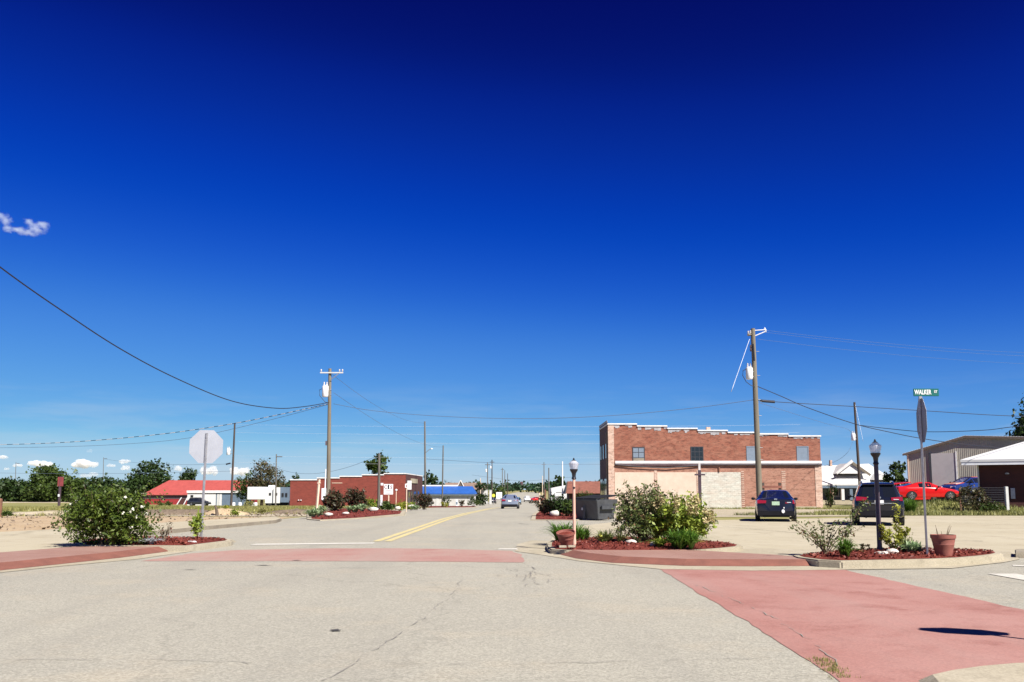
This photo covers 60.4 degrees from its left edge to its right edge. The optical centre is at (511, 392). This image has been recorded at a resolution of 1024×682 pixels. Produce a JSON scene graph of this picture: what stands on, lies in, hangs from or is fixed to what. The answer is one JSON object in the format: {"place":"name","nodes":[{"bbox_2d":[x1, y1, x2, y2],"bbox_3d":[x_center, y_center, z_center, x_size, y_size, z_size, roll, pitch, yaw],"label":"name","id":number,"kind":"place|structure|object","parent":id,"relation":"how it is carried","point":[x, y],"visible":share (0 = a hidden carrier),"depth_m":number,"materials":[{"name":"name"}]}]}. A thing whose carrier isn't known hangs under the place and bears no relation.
{"place":"outdoors","nodes":[
{"label":"outdoors","id":0,"kind":"place"},
{"bbox_2d":[0,546,167,569],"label":"brick pavement","id":1,"kind":"structure","parent":0,"point":[31,558],"depth_m":18.97,"materials":[{"name":"brick"}]},
{"bbox_2d":[2,503,265,506],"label":"grass field","id":2,"kind":"structure","parent":0,"point":[30,504],"depth_m":214.89,"materials":[{"name":"plant"}]},
{"bbox_2d":[2,506,306,516],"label":"grass tufts","id":3,"kind":"object","parent":2,"relation":"on","point":[249,511],"visible":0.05,"depth_m":57.34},
{"bbox_2d":[143,480,256,504],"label":"barn","id":4,"kind":"structure","parent":2,"relation":"on","point":[176,490],"depth_m":216.63,"materials":[{"name":"red metal"}]},
{"bbox_2d":[187,490,249,504],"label":"shed","id":5,"kind":"structure","parent":2,"relation":"on","point":[218,497],"depth_m":198.59,"materials":[{"name":"white"}]},
{"bbox_2d":[233,470,257,501],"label":"broadleaf tree","id":6,"kind":"object","parent":2,"relation":"on","point":[242,488],"visible":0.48,"depth_m":190.20,"materials":[{"name":"green plant"}]},
{"bbox_2d":[244,458,282,505],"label":"broadleaf tree","id":7,"kind":"object","parent":2,"relation":"on","point":[258,478],"visible":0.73,"depth_m":187.93,"materials":[{"name":"green plant"}]},
{"bbox_2d":[247,485,289,505],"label":"travel trailer","id":8,"kind":"object","parent":2,"relation":"on","point":[267,494],"visible":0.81,"depth_m":164.10,"materials":[{"name":"white"}]},
{"bbox_2d":[0,517,279,551],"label":"pavement","id":9,"kind":"structure","parent":0,"point":[10,541],"depth_m":25.96,"materials":[{"name":"concrete"}]},
{"bbox_2d":[0,516,290,531],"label":"sand lot","id":10,"kind":"structure","parent":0,"point":[20,524],"depth_m":41.14,"materials":[{"name":"sand"}]},
{"bbox_2d":[7,512,306,516],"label":"gravel lot","id":11,"kind":"structure","parent":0,"point":[290,515],"depth_m":52.70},
{"bbox_2d":[134,509,209,514],"bbox_3d":[-21.167,7.564,55.458,10.080,0.411,1.537,0,-6,0],"label":"rubble heap","id":12,"kind":"object","parent":11,"relation":"on","point":[177,511],"visible":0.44,"depth_m":55.18,"materials":[{"name":"stone"}]},
{"bbox_2d":[205,508,249,514],"bbox_3d":[-17.734,7.413,54.472,3.174,0.479,1.715,0,-6,0],"label":"dirt heap","id":13,"kind":"object","parent":11,"relation":"on","point":[222,511],"visible":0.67,"depth_m":54.15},
{"bbox_2d":[0,492,839,681],"bbox_3d":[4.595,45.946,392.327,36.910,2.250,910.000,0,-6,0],"label":"street","id":14,"kind":"structure","parent":0,"point":[119,621],"depth_m":10.23,"materials":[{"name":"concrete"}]},
{"bbox_2d":[0,539,236,571],"bbox_3d":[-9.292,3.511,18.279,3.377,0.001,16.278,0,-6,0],"label":"curb","id":15,"kind":"structure","parent":14,"relation":"on","point":[123,558],"depth_m":18.49,"materials":[{"name":"concrete"}]},
{"bbox_2d":[148,518,281,535],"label":"kerb","id":16,"kind":"structure","parent":14,"relation":"on","point":[180,530],"depth_m":34.05,"materials":[{"name":"concrete"}]},
{"bbox_2d":[252,542,374,544],"bbox_3d":[-5.457,4.170,24.247,3.362,0.001,0.577,1,-6,-12],"label":"stop line","id":17,"kind":"object","parent":14,"relation":"on","point":[311,543],"visible":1,"depth_m":24.30,"materials":[{"name":"white paint"}]},
{"bbox_2d":[144,548,524,561],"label":"crosswalk","id":18,"kind":"structure","parent":14,"relation":"on","point":[381,554],"depth_m":19.94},
{"bbox_2d":[375,508,489,540],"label":"yellow road line","id":19,"kind":"object","parent":14,"relation":"on","point":[390,536],"visible":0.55,"depth_m":33.63,"materials":[{"name":"paint"}]},
{"bbox_2d":[386,507,505,540],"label":"yellow road line","id":20,"kind":"object","parent":14,"relation":"on","point":[400,536],"visible":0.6,"depth_m":33.63,"materials":[{"name":"paint"}]},
{"bbox_2d":[500,495,520,508],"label":"moving car","id":21,"kind":"object","parent":14,"relation":"on","point":[509,500],"visible":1,"depth_m":90.93,"materials":[{"name":"blue paint"}]},
{"bbox_2d":[28,562,993,679],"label":"road cracks","id":22,"kind":"object","parent":14,"relation":"on","point":[525,585],"visible":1,"depth_m":8.35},
{"bbox_2d":[571,495,616,520],"bbox_3d":[4.074,5.669,43.276,1.622,1.248,1.860,6,-8,-42],"label":"dumpster","id":23,"kind":"object","parent":14,"relation":"on","point":[597,507],"visible":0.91,"depth_m":42.75,"materials":[{"name":"grey metal"}]},
{"bbox_2d":[515,540,1018,570],"bbox_3d":[4.853,3.693,19.924,12.330,0.001,7.887,-3,-7,22],"label":"gutter","id":24,"kind":"object","parent":14,"relation":"on","point":[536,547],"visible":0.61,"depth_m":17.74,"materials":[{"name":"concrete"}]},
{"bbox_2d":[805,655,860,678],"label":"edge grass","id":25,"kind":"structure","parent":14,"relation":"on","point":[832,669],"depth_m":7.38,"materials":[{"name":"plant"}]},
{"bbox_2d":[661,569,1023,681],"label":"crosswalk","id":26,"kind":"structure","parent":14,"relation":"on","point":[868,628],"depth_m":10.05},
{"bbox_2d":[3,490,851,519],"bbox_3d":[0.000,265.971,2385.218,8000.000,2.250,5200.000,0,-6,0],"label":"ground","id":27,"kind":"structure","parent":0,"point":[717,518],"depth_m":50.67,"materials":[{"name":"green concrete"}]},
{"bbox_2d":[0,475,23,501],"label":"broadleaf tree","id":28,"kind":"object","parent":27,"relation":"on","point":[4,482],"visible":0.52,"depth_m":265.83,"materials":[{"name":"green plant"}]},
{"bbox_2d":[7,476,45,501],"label":"broadleaf tree","id":29,"kind":"object","parent":27,"relation":"on","point":[16,490],"visible":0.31,"depth_m":260.41,"materials":[{"name":"green plant"}]},
{"bbox_2d":[11,463,77,501],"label":"broadleaf tree","id":30,"kind":"object","parent":27,"relation":"on","point":[43,487],"visible":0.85,"depth_m":257.55,"materials":[{"name":"green plant"}]},
{"bbox_2d":[56,477,93,501],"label":"broadleaf tree","id":31,"kind":"object","parent":27,"relation":"on","point":[76,484],"visible":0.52,"depth_m":257.32,"materials":[{"name":"green plant"}]},
{"bbox_2d":[78,472,122,498],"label":"broadleaf tree","id":32,"kind":"object","parent":27,"relation":"on","point":[99,480],"visible":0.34,"depth_m":258.63,"materials":[{"name":"green plant"}]},
{"bbox_2d":[117,458,174,500],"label":"broadleaf tree","id":33,"kind":"object","parent":27,"relation":"on","point":[154,478],"visible":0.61,"depth_m":241.54,"materials":[{"name":"green plant"}]},
{"bbox_2d":[0,512,304,529],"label":"loose stones","id":34,"kind":"object","parent":27,"relation":"on","point":[52,524],"visible":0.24,"depth_m":48.87,"materials":[{"name":"gravel"}]},
{"bbox_2d":[75,536,233,551],"bbox_3d":[-9.456,3.934,23.044,4.004,0.336,3.763,0,-6,0],"label":"planting bed","id":35,"kind":"object","parent":27,"relation":"on","point":[182,543],"visible":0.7,"depth_m":21.94,"materials":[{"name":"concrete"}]},
{"bbox_2d":[51,478,167,544],"bbox_3d":[-9.888,2.950,21.628,2.838,1.657,1.851,0,-6,0],"label":"rose bush","id":36,"kind":"object","parent":35,"relation":"on","point":[119,519],"visible":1,"depth_m":21.32,"materials":[{"name":"green plant"}]},
{"bbox_2d":[188,512,205,536],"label":"golden shrub","id":37,"kind":"object","parent":35,"relation":"on","point":[196,523],"visible":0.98,"depth_m":23.47,"materials":[{"name":"yellow plant"}]},
{"bbox_2d":[189,430,222,536],"bbox_3d":[-8.505,2.626,24.276,0.914,3.168,0.062,1,-6,-3],"label":"stop sign","id":38,"kind":"object","parent":35,"relation":"on","point":[205,446],"visible":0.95,"depth_m":24.41,"materials":[{"name":"metal"}]},
{"bbox_2d":[178,466,197,479],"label":"broadleaf tree","id":39,"kind":"object","parent":27,"relation":"on","point":[187,474],"visible":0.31,"depth_m":253.16,"materials":[{"name":"green plant"}]},
{"bbox_2d":[306,508,405,520],"bbox_3d":[-10.048,7.682,56.296,6.366,0.317,28.915,1,-6,-6],"label":"planting bed","id":40,"kind":"object","parent":27,"relation":"on","point":[358,514],"visible":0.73,"depth_m":49.24,"materials":[{"name":"soil"}]},
{"bbox_2d":[319,368,342,510],"bbox_3d":[-12.383,3.426,59.936,1.626,10.185,0.431,0,-6,0],"label":"utility pole","id":41,"kind":"object","parent":40,"relation":"on","point":[326,390],"visible":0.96,"depth_m":59.98,"materials":[{"name":"brown wood"}]},
{"bbox_2d":[0,266,326,408],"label":"overhead cable","id":42,"kind":"object","parent":41,"relation":"attached to","point":[132,355],"visible":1,"depth_m":38.63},
{"bbox_2d":[0,403,327,444],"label":"overhead cable","id":43,"kind":"object","parent":41,"relation":"attached to","point":[171,432],"visible":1,"depth_m":69.18,"materials":[{"name":"metal"}]},
{"bbox_2d":[321,487,350,510],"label":"shrub","id":44,"kind":"object","parent":40,"relation":"on","point":[336,500],"visible":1,"depth_m":57.35,"materials":[{"name":"purple plant"}]},
{"bbox_2d":[344,487,367,506],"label":"shrub","id":45,"kind":"object","parent":40,"relation":"on","point":[356,497],"visible":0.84,"depth_m":63.31,"materials":[{"name":"purple plant"}]},
{"bbox_2d":[290,473,422,505],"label":"brick building","id":46,"kind":"structure","parent":27,"relation":"on","point":[303,492],"depth_m":117.36,"materials":[{"name":"red brick"}]},
{"bbox_2d":[364,450,390,473],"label":"broadleaf tree","id":47,"kind":"object","parent":27,"relation":"on","point":[372,465],"visible":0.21,"depth_m":188.31,"materials":[{"name":"green plant"}]},
{"bbox_2d":[377,453,382,508],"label":"utility pole","id":48,"kind":"object","parent":27,"relation":"on","point":[379,498],"visible":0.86,"depth_m":65.52,"materials":[{"name":"grey wood"}]},
{"bbox_2d":[413,492,433,509],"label":"shrub","id":49,"kind":"object","parent":27,"relation":"on","point":[425,501],"visible":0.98,"depth_m":79.18,"materials":[{"name":"purple plant"}]},
{"bbox_2d":[424,421,432,507],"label":"utility pole","id":50,"kind":"object","parent":27,"relation":"on","point":[425,457],"visible":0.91,"depth_m":127.61,"materials":[{"name":"wood"}]},
{"bbox_2d":[422,485,476,505],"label":"shop building","id":51,"kind":"structure","parent":27,"relation":"on","point":[456,493],"depth_m":184.32,"materials":[{"name":"blue metal"}]},
{"bbox_2d":[20,479,907,492],"bbox_3d":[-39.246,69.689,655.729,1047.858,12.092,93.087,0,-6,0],"label":"distant woods","id":52,"kind":"object","parent":27,"relation":"on","point":[534,487],"visible":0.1,"depth_m":639.22,"materials":[{"name":"plant"}]},
{"bbox_2d":[475,481,488,504],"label":"broadleaf tree","id":53,"kind":"object","parent":27,"relation":"on","point":[483,498],"visible":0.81,"depth_m":198.31,"materials":[{"name":"green plant"}]},
{"bbox_2d":[531,511,579,520],"bbox_3d":[2.877,7.676,56.188,3.101,0.315,28.668,0,-6,2],"label":"planting bed","id":54,"kind":"object","parent":27,"relation":"on","point":[537,515],"visible":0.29,"depth_m":44.90,"materials":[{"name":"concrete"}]},
{"bbox_2d":[534,495,556,514],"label":"shrub","id":55,"kind":"object","parent":54,"relation":"on","point":[543,508],"visible":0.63,"depth_m":48.41,"materials":[{"name":"purple plant"}]},
{"bbox_2d":[546,492,569,515],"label":"shrub","id":56,"kind":"object","parent":54,"relation":"on","point":[555,503],"visible":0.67,"depth_m":47.40,"materials":[{"name":"green plant"}]},
{"bbox_2d":[563,481,599,502],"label":"brown shed","id":57,"kind":"structure","parent":27,"relation":"on","point":[592,487],"depth_m":151.28,"materials":[{"name":"brick"}]},
{"bbox_2d":[547,536,742,553],"bbox_3d":[3.324,3.928,22.801,4.937,0.296,5.810,0,-6,0],"label":"planting bed","id":58,"kind":"object","parent":27,"relation":"on","point":[592,543],"visible":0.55,"depth_m":21.04,"materials":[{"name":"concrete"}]},
{"bbox_2d":[535,521,593,539],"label":"lily clump","id":59,"kind":"object","parent":58,"relation":"on","point":[555,529],"visible":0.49,"depth_m":23.56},
{"bbox_2d":[556,529,574,545],"bbox_3d":[1.284,3.452,20.834,0.450,0.300,0.450,-6,8,-1],"label":"planter pot","id":60,"kind":"object","parent":58,"relation":"on","point":[566,537],"visible":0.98,"depth_m":20.71,"materials":[{"name":"ceramic"}]},
{"bbox_2d":[569,458,578,544],"bbox_3d":[1.514,2.687,21.469,0.250,2.171,0.244,0,-6,0],"label":"lamp post","id":61,"kind":"object","parent":58,"relation":"on","point":[573,464],"visible":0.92,"depth_m":21.46,"materials":[{"name":"metal"}]},
{"bbox_2d":[576,526,591,540],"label":"lily clump","id":62,"kind":"object","parent":58,"relation":"on","point":[584,533],"visible":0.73,"depth_m":23.27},
{"bbox_2d":[587,529,628,541],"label":"lily clump","id":63,"kind":"object","parent":58,"relation":"on","point":[601,537],"visible":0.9,"depth_m":22.18,"materials":[{"name":"green plant"}]},
{"bbox_2d":[611,514,658,542],"bbox_3d":[3.154,3.476,22.267,1.308,0.787,0.865,0,-6,0],"label":"shrub","id":64,"kind":"object","parent":58,"relation":"on","point":[632,531],"visible":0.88,"depth_m":22.13,"materials":[{"name":"green plant"}]},
{"bbox_2d":[608,480,672,541],"bbox_3d":[3.485,3.050,22.447,2.009,1.652,1.494,0,-6,0],"label":"crape myrtle","id":65,"kind":"object","parent":58,"relation":"on","point":[628,508],"visible":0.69,"depth_m":22.32,"materials":[{"name":"green plant"}]},
{"bbox_2d":[641,490,718,541],"bbox_3d":[4.137,3.137,22.329,1.871,1.483,1.618,4,-7,-32],"label":"hydrangea bush","id":66,"kind":"object","parent":58,"relation":"on","point":[689,516],"visible":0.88,"depth_m":22.04,"materials":[{"name":"green plant"}]},
{"bbox_2d":[653,526,716,548],"bbox_3d":[3.998,3.370,20.432,1.616,0.505,1.636,0,-6,0],"label":"lily clump","id":67,"kind":"object","parent":58,"relation":"on","point":[680,539],"visible":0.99,"depth_m":20.28,"materials":[{"name":"plant"}]},
{"bbox_2d":[599,420,822,508],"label":"brick building","id":68,"kind":"structure","parent":27,"relation":"on","point":[633,455],"depth_m":91.70,"materials":[{"name":"brick"}]},
{"bbox_2d":[632,447,644,460],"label":"window","id":69,"kind":"structure","parent":68,"relation":"in","point":[637,452],"depth_m":91.83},
{"bbox_2d":[690,447,703,460],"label":"window","id":70,"kind":"structure","parent":68,"relation":"in","point":[697,454],"depth_m":91.81,"materials":[{"name":"grey glass"}]},
{"bbox_2d":[796,446,808,460],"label":"window","id":71,"kind":"structure","parent":68,"relation":"in","point":[802,451],"depth_m":91.83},
{"bbox_2d":[704,507,948,514],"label":"verge grass","id":72,"kind":"structure","parent":27,"relation":"on","point":[825,513],"depth_m":54.72,"materials":[{"name":"plant"}]},
{"bbox_2d":[823,485,837,507],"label":"shrub","id":73,"kind":"object","parent":27,"relation":"on","point":[831,499],"visible":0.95,"depth_m":92.24,"materials":[{"name":"green plant"}]},
{"bbox_2d":[851,402,860,484],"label":"utility pole","id":74,"kind":"object","parent":27,"relation":"on","point":[854,436],"visible":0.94,"depth_m":94.35,"materials":[{"name":"brown wood"}]},
{"bbox_2d":[882,460,907,485],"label":"broadleaf tree","id":75,"kind":"object","parent":27,"relation":"on","point":[897,472],"visible":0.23,"depth_m":91.50,"materials":[{"name":"green plant"}]},
{"bbox_2d":[793,547,1002,567],"bbox_3d":[8.154,3.436,18.527,5.401,0.335,2.624,3,-7,-25],"label":"planting bed","id":76,"kind":"object","parent":27,"relation":"on","point":[867,558],"visible":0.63,"depth_m":17.35,"materials":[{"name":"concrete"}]},
{"bbox_2d":[788,518,864,553],"bbox_3d":[6.485,2.979,18.157,1.413,0.776,1.156,-3,-7,27],"label":"straggly shrub","id":77,"kind":"object","parent":76,"relation":"on","point":[822,544],"visible":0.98,"depth_m":18.13,"materials":[{"name":"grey plant"}]},
{"bbox_2d":[830,537,859,555],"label":"lily clump","id":78,"kind":"object","parent":76,"relation":"on","point":[845,549],"visible":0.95,"depth_m":17.39,"materials":[{"name":"plant"}]},
{"bbox_2d":[831,496,870,551],"bbox_3d":[6.986,2.744,18.184,0.930,1.212,0.312,0,-6,0],"label":"leaning branch shrub","id":79,"kind":"object","parent":76,"relation":"on","point":[854,516],"visible":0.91,"depth_m":18.18,"materials":[{"name":"green plant"}]},
{"bbox_2d":[869,439,882,549],"bbox_3d":[7.765,2.229,18.699,0.260,2.473,0.254,0,-6,0],"label":"lamp post","id":80,"kind":"object","parent":76,"relation":"on","point":[875,448],"visible":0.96,"depth_m":18.69,"materials":[{"name":"metal"}]},
{"bbox_2d":[876,502,912,549],"bbox_3d":[8.039,2.872,18.563,0.720,1.100,0.472,0,-6,0],"label":"golden shrub","id":81,"kind":"object","parent":76,"relation":"on","point":[886,537],"visible":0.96,"depth_m":18.52,"materials":[{"name":"yellow plant"}]},
{"bbox_2d":[898,540,931,552],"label":"leafy plant","id":82,"kind":"object","parent":76,"relation":"on","point":[909,546],"visible":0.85,"depth_m":18.13,"materials":[{"name":"green plant"}]},
{"bbox_2d":[916,398,927,553],"bbox_3d":[8.373,1.815,17.911,0.062,3.383,0.900,-1,-6,13],"label":"stop sign","id":83,"kind":"object","parent":76,"relation":"on","point":[921,415],"visible":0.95,"depth_m":17.91,"materials":[{"name":"metal"}]},
{"bbox_2d":[913,389,938,399],"bbox_3d":[8.519,0.047,18.101,0.524,0.247,0.040,0,-6,0],"label":"street name sign","id":84,"kind":"object","parent":83,"relation":"attached to","point":[919,393],"visible":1,"depth_m":18.10,"materials":[{"name":"metal"}]},
{"bbox_2d":[930,525,955,555],"bbox_3d":[8.737,2.994,17.829,0.480,0.621,0.480,0,-6,0],"label":"planter pot","id":85,"kind":"object","parent":76,"relation":"on","point":[943,544],"visible":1,"depth_m":17.66,"materials":[{"name":"ceramic"}]},
{"bbox_2d":[960,442,1023,507],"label":"porch building","id":86,"kind":"structure","parent":27,"relation":"on","point":[1001,468],"depth_m":58.68,"materials":[{"name":"white brick"}]},
{"bbox_2d":[0,0,1023,489],"label":"sky","id":87,"kind":"structure","parent":0,"point":[484,210],"materials":[{"name":"blue"}]},
{"bbox_2d":[552,546,810,565],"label":"brick pavement","id":88,"kind":"structure","parent":0,"point":[687,557],"depth_m":17.92,"materials":[{"name":"brick"}]},
{"bbox_2d":[615,509,851,516],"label":"dirt path","id":89,"kind":"structure","parent":0,"point":[726,513],"depth_m":63.10,"materials":[{"name":"soil"}]},
{"bbox_2d":[742,328,766,498],"bbox_3d":[14.252,1.829,52.013,1.978,11.495,1.156,5,-8,-39],"label":"utility pole","id":90,"kind":"object","parent":89,"relation":"on","point":[751,372],"visible":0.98,"depth_m":52.11,"materials":[{"name":"brown wood"}]},
{"bbox_2d":[336,400,750,418],"bbox_3d":[1.147,1.024,56.426,27.798,1.341,0.544,-2,-7,16],"label":"overhead cable","id":91,"kind":"object","parent":90,"relation":"attached to","point":[546,418],"visible":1,"depth_m":56.50,"materials":[{"name":"grey metal"}]},
{"bbox_2d":[758,386,1002,447],"bbox_3d":[30.623,2.089,60.329,36.155,3.213,0.744,3,-7,-27],"label":"overhead cable","id":92,"kind":"object","parent":90,"relation":"attached to","point":[873,428],"visible":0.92,"depth_m":56.28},
{"bbox_2d":[758,400,1023,416],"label":"overhead cable","id":93,"kind":"object","parent":90,"relation":"attached to","point":[891,408],"visible":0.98,"depth_m":54.87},
{"bbox_2d":[551,515,1023,554],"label":"parking lot","id":94,"kind":"structure","parent":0,"point":[993,532],"depth_m":31.32,"materials":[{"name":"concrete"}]},
{"bbox_2d":[751,490,797,520],"bbox_3d":[12.857,5.515,43.048,2.220,1.485,4.927,-2,-7,15],"label":"parked car","id":95,"kind":"object","parent":94,"relation":"on","point":[775,503],"visible":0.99,"depth_m":40.86,"materials":[{"name":"blue paint"}]},
{"bbox_2d":[847,481,904,525],"bbox_3d":[15.852,4.796,38.298,2.300,1.872,4.887,-2,-7,19],"label":"parked car","id":96,"kind":"object","parent":94,"relation":"on","point":[889,494],"visible":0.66,"depth_m":36.26,"materials":[{"name":"black paint"}]},
{"bbox_2d":[822,460,900,504],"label":"house","id":97,"kind":"structure","parent":0,"point":[843,478],"depth_m":97.67,"materials":[{"name":"grey"}]},
{"bbox_2d":[808,496,1023,515],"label":"grass bank","id":98,"kind":"structure","parent":0,"point":[850,506],"depth_m":57.68,"materials":[{"name":"plant"}]},
{"bbox_2d":[903,497,921,511],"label":"grass clump","id":99,"kind":"object","parent":98,"relation":"on","point":[910,506],"visible":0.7,"depth_m":55.48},
{"bbox_2d":[896,482,958,499],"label":"parked car","id":100,"kind":"object","parent":98,"relation":"on","point":[914,490],"visible":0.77,"depth_m":68.66,"materials":[{"name":"red paint"}]},
{"bbox_2d":[940,477,977,494],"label":"race car","id":101,"kind":"object","parent":98,"relation":"on","point":[959,482],"visible":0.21,"depth_m":69.72,"materials":[{"name":"blue paint"}]},
{"bbox_2d":[902,435,1023,501],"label":"warehouse","id":102,"kind":"structure","parent":98,"relation":"on","point":[942,464],"depth_m":74.09,"materials":[{"name":"beige metal"}]},
{"bbox_2d":[928,451,957,485],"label":"roller door","id":103,"kind":"structure","parent":102,"relation":"in","point":[942,466],"depth_m":74.31,"materials":[{"name":"metal"}]},
{"bbox_2d":[950,483,1009,511],"bbox_3d":[30.352,6.954,56.998,3.791,2.148,1.056,0,-6,0],"label":"vine fence","id":104,"kind":"object","parent":98,"relation":"on","point":[983,503],"visible":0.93,"depth_m":57.10,"materials":[{"name":"plant"}]},
{"bbox_2d":[1001,393,1023,435],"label":"broadleaf tree","id":105,"kind":"object","parent":98,"relation":"on","point":[1018,431],"visible":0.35,"depth_m":100.83,"materials":[{"name":"green plant"}]},
{"bbox_2d":[848,558,1023,609],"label":"side street","id":106,"kind":"structure","parent":0,"point":[976,581],"depth_m":14.71,"materials":[{"name":"concrete"}]},
{"bbox_2d":[918,663,1023,681],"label":"pavement","id":107,"kind":"structure","parent":0,"point":[1011,672],"depth_m":6.84,"materials":[{"name":"concrete"}]},
{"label":"grass verge","id":108,"kind":"structure","parent":0,"visible":0},
{"bbox_2d":[2,505,380,510],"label":"tall grass","id":109,"kind":"structure","parent":108,"relation":"on","point":[207,507],"depth_m":77.49,"materials":[{"name":"plant"}]},
{"bbox_2d":[227,424,235,505],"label":"utility pole","id":110,"kind":"object","parent":108,"relation":"on","point":[232,476],"visible":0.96,"depth_m":114.56,"materials":[{"name":"brown wood"}]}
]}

